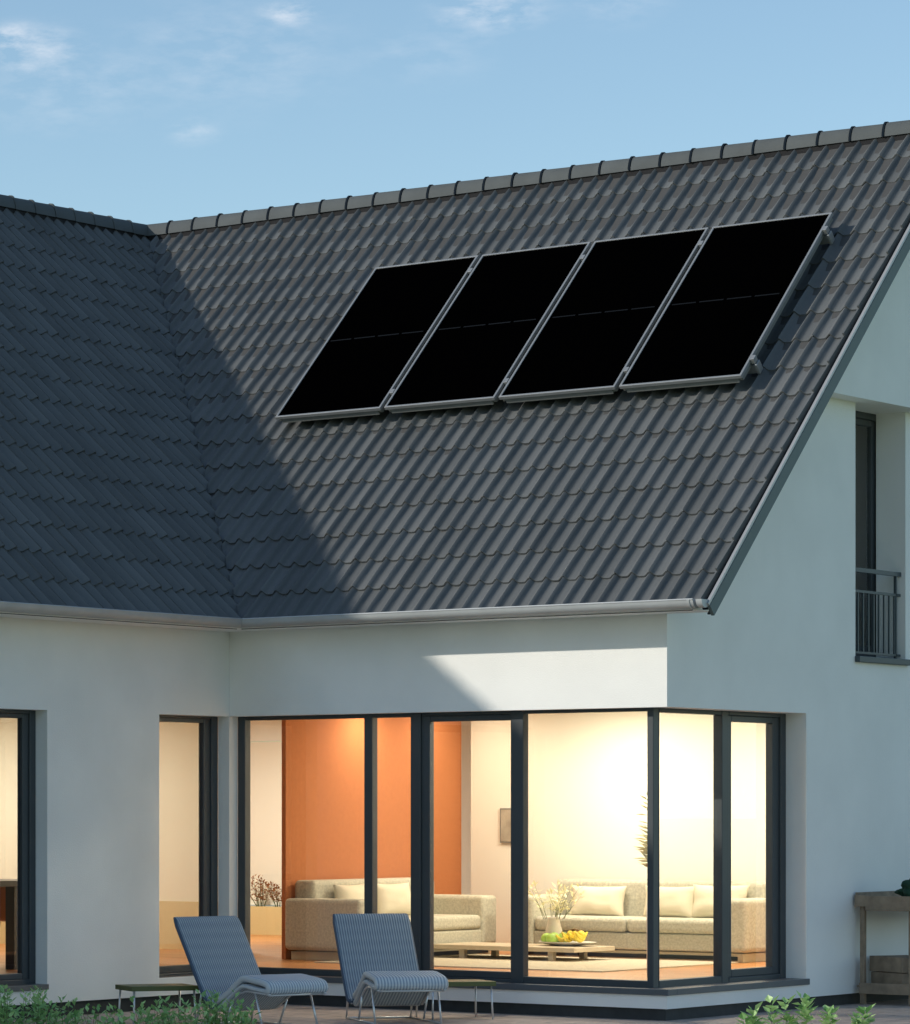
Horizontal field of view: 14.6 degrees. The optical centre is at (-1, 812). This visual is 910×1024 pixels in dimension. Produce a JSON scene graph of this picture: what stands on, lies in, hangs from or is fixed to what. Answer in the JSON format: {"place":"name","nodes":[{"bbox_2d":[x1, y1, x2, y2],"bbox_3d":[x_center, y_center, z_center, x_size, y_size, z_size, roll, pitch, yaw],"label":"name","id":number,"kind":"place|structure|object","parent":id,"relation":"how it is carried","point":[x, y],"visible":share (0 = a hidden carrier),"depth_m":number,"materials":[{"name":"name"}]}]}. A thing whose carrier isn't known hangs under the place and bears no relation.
{"place":"outdoors","nodes":[
{"label":"outdoors","id":0,"kind":"place"},
{"bbox_2d":[0,887,5,923],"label":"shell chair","id":1,"kind":"object","parent":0,"point":[3,904],"visible":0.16,"depth_m":33.77,"materials":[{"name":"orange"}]},
{"bbox_2d":[0,879,16,969],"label":"dining table","id":2,"kind":"object","parent":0,"point":[10,885],"visible":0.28,"depth_m":32.99,"materials":[{"name":"brown wood"}]},
{"bbox_2d":[15,905,281,1019],"bbox_3d":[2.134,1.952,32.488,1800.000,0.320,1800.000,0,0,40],"label":"ground","id":3,"kind":"structure","parent":0,"point":[136,1010],"depth_m":31.47,"materials":[{"name":"grey"}]},
{"bbox_2d":[0,120,909,1020],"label":"house","id":4,"kind":"structure","parent":3,"relation":"on","point":[428,644],"depth_m":32.01,"materials":[{"name":"white paint"}]},
{"bbox_2d":[0,709,35,984],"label":"tall window frame","id":5,"kind":"structure","parent":4,"relation":"in","point":[26,719],"depth_m":30.47,"materials":[{"name":"grey metal"}]},
{"bbox_2d":[159,715,217,975],"bbox_3d":[1.660,0.302,32.192,0.080,2.395,1.065,0,0,40],"label":"tall window frame","id":6,"kind":"structure","parent":4,"relation":"in","point":[208,726],"depth_m":32.47,"materials":[{"name":"grey metal"}]},
{"bbox_2d":[250,874,273,906],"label":"sill plant","id":7,"kind":"object","parent":4,"relation":"on","point":[259,895],"visible":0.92,"depth_m":42.57,"materials":[{"name":"brown plant"}]},
{"bbox_2d":[250,742,281,904],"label":"sun blind","id":8,"kind":"object","parent":4,"relation":"attached to","point":[266,810],"visible":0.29,"depth_m":42.80,"materials":[{"name":"white fabric"}]},
{"bbox_2d":[264,882,281,906],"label":"sill plant","id":9,"kind":"object","parent":4,"relation":"on","point":[272,892],"visible":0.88,"depth_m":42.40,"materials":[{"name":"brown plant"}]},
{"bbox_2d":[275,255,479,422],"bbox_3d":[3.743,-4.617,34.223,1.274,0.164,2.395,0,44,40],"label":"solar panel","id":10,"kind":"object","parent":4,"relation":"attached to","point":[369,351],"visible":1,"depth_m":34.14,"materials":[{"name":"glass"}]},
{"bbox_2d":[285,877,495,960],"bbox_3d":[4.032,1.081,35.855,0.920,0.800,2.550,0,0,40],"label":"sofa","id":11,"kind":"object","parent":4,"relation":"on","point":[312,907],"visible":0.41,"depth_m":35.51,"materials":[{"name":"beige fabric"}]},
{"bbox_2d":[238,708,657,987],"bbox_3d":[3.921,0.302,31.201,4.391,2.395,0.090,0,0,40],"label":"corner window frame","id":12,"kind":"structure","parent":4,"relation":"in","point":[422,724],"depth_m":31.24,"materials":[{"name":"grey metal"}]},
{"bbox_2d":[384,242,591,412],"bbox_3d":[4.711,-4.617,33.401,1.274,0.164,2.395,0,44,40],"label":"solar panel","id":13,"kind":"object","parent":4,"relation":"attached to","point":[476,346],"visible":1,"depth_m":33.32,"materials":[{"name":"black"}]},
{"bbox_2d":[500,808,510,842],"bbox_3d":[5.461,0.137,37.314,0.260,0.370,0.033,0,0,40],"label":"wall picture","id":14,"kind":"object","parent":4,"relation":"attached to","point":[505,825],"depth_m":37.34,"materials":[{"name":"metal"}]},
{"bbox_2d":[314,954,737,971],"bbox_3d":[5.185,1.475,34.424,3.250,0.011,2.600,0,0,40],"label":"rug","id":15,"kind":"object","parent":4,"relation":"on","point":[576,964],"visible":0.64,"depth_m":34.04,"materials":[{"name":"beige carpet"}]},
{"bbox_2d":[434,942,614,960],"bbox_3d":[5.267,1.402,35.246,1.690,0.135,0.780,0,0,40],"label":"coffee table","id":16,"kind":"object","parent":15,"relation":"on","point":[496,948],"visible":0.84,"depth_m":35.05,"materials":[{"name":"brown wood"}]},
{"bbox_2d":[528,880,584,944],"bbox_3d":[5.635,0.999,35.254,0.559,0.670,0.671,0,0,30],"label":"vase plant","id":17,"kind":"object","parent":16,"relation":"on","point":[553,924],"visible":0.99,"depth_m":35.22,"materials":[{"name":"beige plant"}]},
{"bbox_2d":[539,928,595,945],"bbox_3d":[5.687,1.245,35.008,0.630,0.177,0.441,0,0,40],"label":"fruit dish","id":18,"kind":"object","parent":16,"relation":"on","point":[573,937],"visible":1,"depth_m":34.94,"materials":[{"name":"yellow food"}]},
{"bbox_2d":[499,227,708,402],"bbox_3d":[5.679,-4.617,32.580,1.274,0.164,2.395,0,44,40],"label":"solar panel","id":19,"kind":"object","parent":4,"relation":"attached to","point":[592,335],"visible":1,"depth_m":32.50,"materials":[{"name":"black"}]},
{"bbox_2d":[634,793,646,943],"bbox_3d":[5.702,0.640,30.999,0.201,1.683,0.210,0,0,40],"label":"tall plant","id":20,"kind":"object","parent":4,"relation":"on","point":[644,852],"visible":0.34,"depth_m":31.00,"materials":[{"name":"green plant"}]},
{"bbox_2d":[528,879,765,962],"bbox_3d":[6.604,1.087,35.594,2.720,0.790,0.920,0,0,40],"label":"sofa","id":21,"kind":"object","parent":4,"relation":"on","point":[608,912],"visible":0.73,"depth_m":35.33,"materials":[{"name":"beige fabric"}]},
{"bbox_2d":[658,708,785,987],"bbox_3d":[6.332,0.302,30.711,0.090,2.395,2.278,0,0,40],"label":"corner window frame","id":22,"kind":"structure","parent":4,"relation":"in","point":[775,968],"depth_m":30.88,"materials":[{"name":"grey metal"}]},
{"bbox_2d":[619,212,834,392],"bbox_3d":[6.651,-4.617,31.755,1.286,0.164,2.395,0,44,40],"label":"solar panel","id":23,"kind":"object","parent":4,"relation":"attached to","point":[723,309],"visible":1,"depth_m":31.67,"materials":[{"name":"black"}]},
{"bbox_2d":[855,411,875,656],"bbox_3d":[8.019,-2.603,32.847,0.080,2.350,1.239,0,0,40],"label":"upper window frame","id":24,"kind":"structure","parent":4,"relation":"in","point":[867,420],"depth_m":33.12,"materials":[{"name":"grey metal"}]},
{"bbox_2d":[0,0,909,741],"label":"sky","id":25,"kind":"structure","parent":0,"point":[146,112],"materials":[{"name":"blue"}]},
{"bbox_2d":[7,999,909,1023],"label":"terrace","id":26,"kind":"structure","parent":0,"point":[892,1012],"depth_m":30.04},
{"bbox_2d":[0,984,37,1023],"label":"shrub","id":27,"kind":"object","parent":26,"relation":"on","point":[4,1015],"visible":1,"depth_m":24.17,"materials":[{"name":"green plant"}]},
{"bbox_2d":[10,985,66,1023],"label":"shrub","id":28,"kind":"object","parent":26,"relation":"on","point":[38,1010],"visible":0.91,"depth_m":24.59,"materials":[{"name":"green plant"}]},
{"bbox_2d":[43,996,85,1023],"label":"shrub","id":29,"kind":"object","parent":26,"relation":"on","point":[70,1016],"visible":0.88,"depth_m":24.84,"materials":[{"name":"green plant"}]},
{"bbox_2d":[77,1003,117,1023],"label":"shrub","id":30,"kind":"object","parent":26,"relation":"on","point":[103,1018],"visible":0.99,"depth_m":24.60,"materials":[{"name":"green plant"}]},
{"bbox_2d":[107,1007,155,1023],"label":"shrub","id":31,"kind":"object","parent":26,"relation":"on","point":[132,1016],"visible":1,"depth_m":24.38,"materials":[{"name":"green plant"}]},
{"bbox_2d":[130,996,179,1023],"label":"shrub","id":32,"kind":"object","parent":26,"relation":"on","point":[157,1017],"visible":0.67,"depth_m":24.69,"materials":[{"name":"green plant"}]},
{"bbox_2d":[115,983,198,1023],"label":"side table","id":33,"kind":"object","parent":26,"relation":"on","point":[179,987],"visible":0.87,"depth_m":28.99,"materials":[{"name":"green metal"}]},
{"bbox_2d":[154,995,216,1023],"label":"shrub","id":34,"kind":"object","parent":26,"relation":"on","point":[180,1016],"visible":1,"depth_m":24.40,"materials":[{"name":"green plant"}]},
{"bbox_2d":[194,989,239,1023],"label":"shrub","id":35,"kind":"object","parent":26,"relation":"on","point":[216,1007],"visible":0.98,"depth_m":24.55,"materials":[{"name":"green plant"}]},
{"bbox_2d":[223,998,262,1023],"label":"shrub","id":36,"kind":"object","parent":26,"relation":"on","point":[244,1019],"visible":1,"depth_m":24.38,"materials":[{"name":"green plant"}]},
{"bbox_2d":[173,916,327,1023],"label":"lounge chair","id":37,"kind":"object","parent":26,"relation":"on","point":[219,954],"visible":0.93,"depth_m":29.01,"materials":[{"name":"blue"}]},
{"bbox_2d":[333,913,448,1023],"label":"lounge chair","id":38,"kind":"object","parent":26,"relation":"on","point":[378,960],"visible":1,"depth_m":29.84,"materials":[{"name":"blue"}]},
{"bbox_2d":[415,979,495,1019],"bbox_3d":[3.888,1.599,29.872,0.600,0.326,0.400,0,0,-15],"label":"side table","id":39,"kind":"object","parent":26,"relation":"on","point":[465,982],"visible":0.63,"depth_m":29.74,"materials":[{"name":"green metal"}]},
{"bbox_2d":[735,1001,764,1023],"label":"young shrub","id":40,"kind":"object","parent":26,"relation":"on","point":[751,1019],"visible":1,"depth_m":24.28,"materials":[{"name":"green plant"}]},
{"bbox_2d":[761,994,801,1023],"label":"young shrub","id":41,"kind":"object","parent":26,"relation":"on","point":[786,1016],"visible":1,"depth_m":24.49,"materials":[{"name":"green plant"}]},
{"bbox_2d":[792,991,818,1023],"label":"young shrub","id":42,"kind":"object","parent":26,"relation":"on","point":[805,1011],"visible":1,"depth_m":24.39,"materials":[{"name":"green plant"}]},
{"bbox_2d":[817,1005,839,1023],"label":"young shrub","id":43,"kind":"object","parent":26,"relation":"on","point":[829,1015],"visible":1,"depth_m":24.19,"materials":[{"name":"green plant"}]},
{"bbox_2d":[847,1003,875,1023],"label":"young shrub","id":44,"kind":"object","parent":26,"relation":"on","point":[859,1020],"visible":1,"depth_m":24.28,"materials":[{"name":"green plant"}]},
{"bbox_2d":[854,891,909,1005],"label":"potting bench","id":45,"kind":"object","parent":26,"relation":"on","point":[880,901],"visible":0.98,"depth_m":31.97,"materials":[{"name":"brown wood"}]},
{"bbox_2d":[870,955,908,983],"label":"wooden crate","id":46,"kind":"object","parent":45,"relation":"on","point":[889,969],"visible":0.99,"depth_m":32.03,"materials":[{"name":"brown wood"}]},
{"bbox_2d":[894,879,909,896],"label":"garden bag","id":47,"kind":"object","parent":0,"point":[904,890],"visible":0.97,"depth_m":31.91,"materials":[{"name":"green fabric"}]}
]}

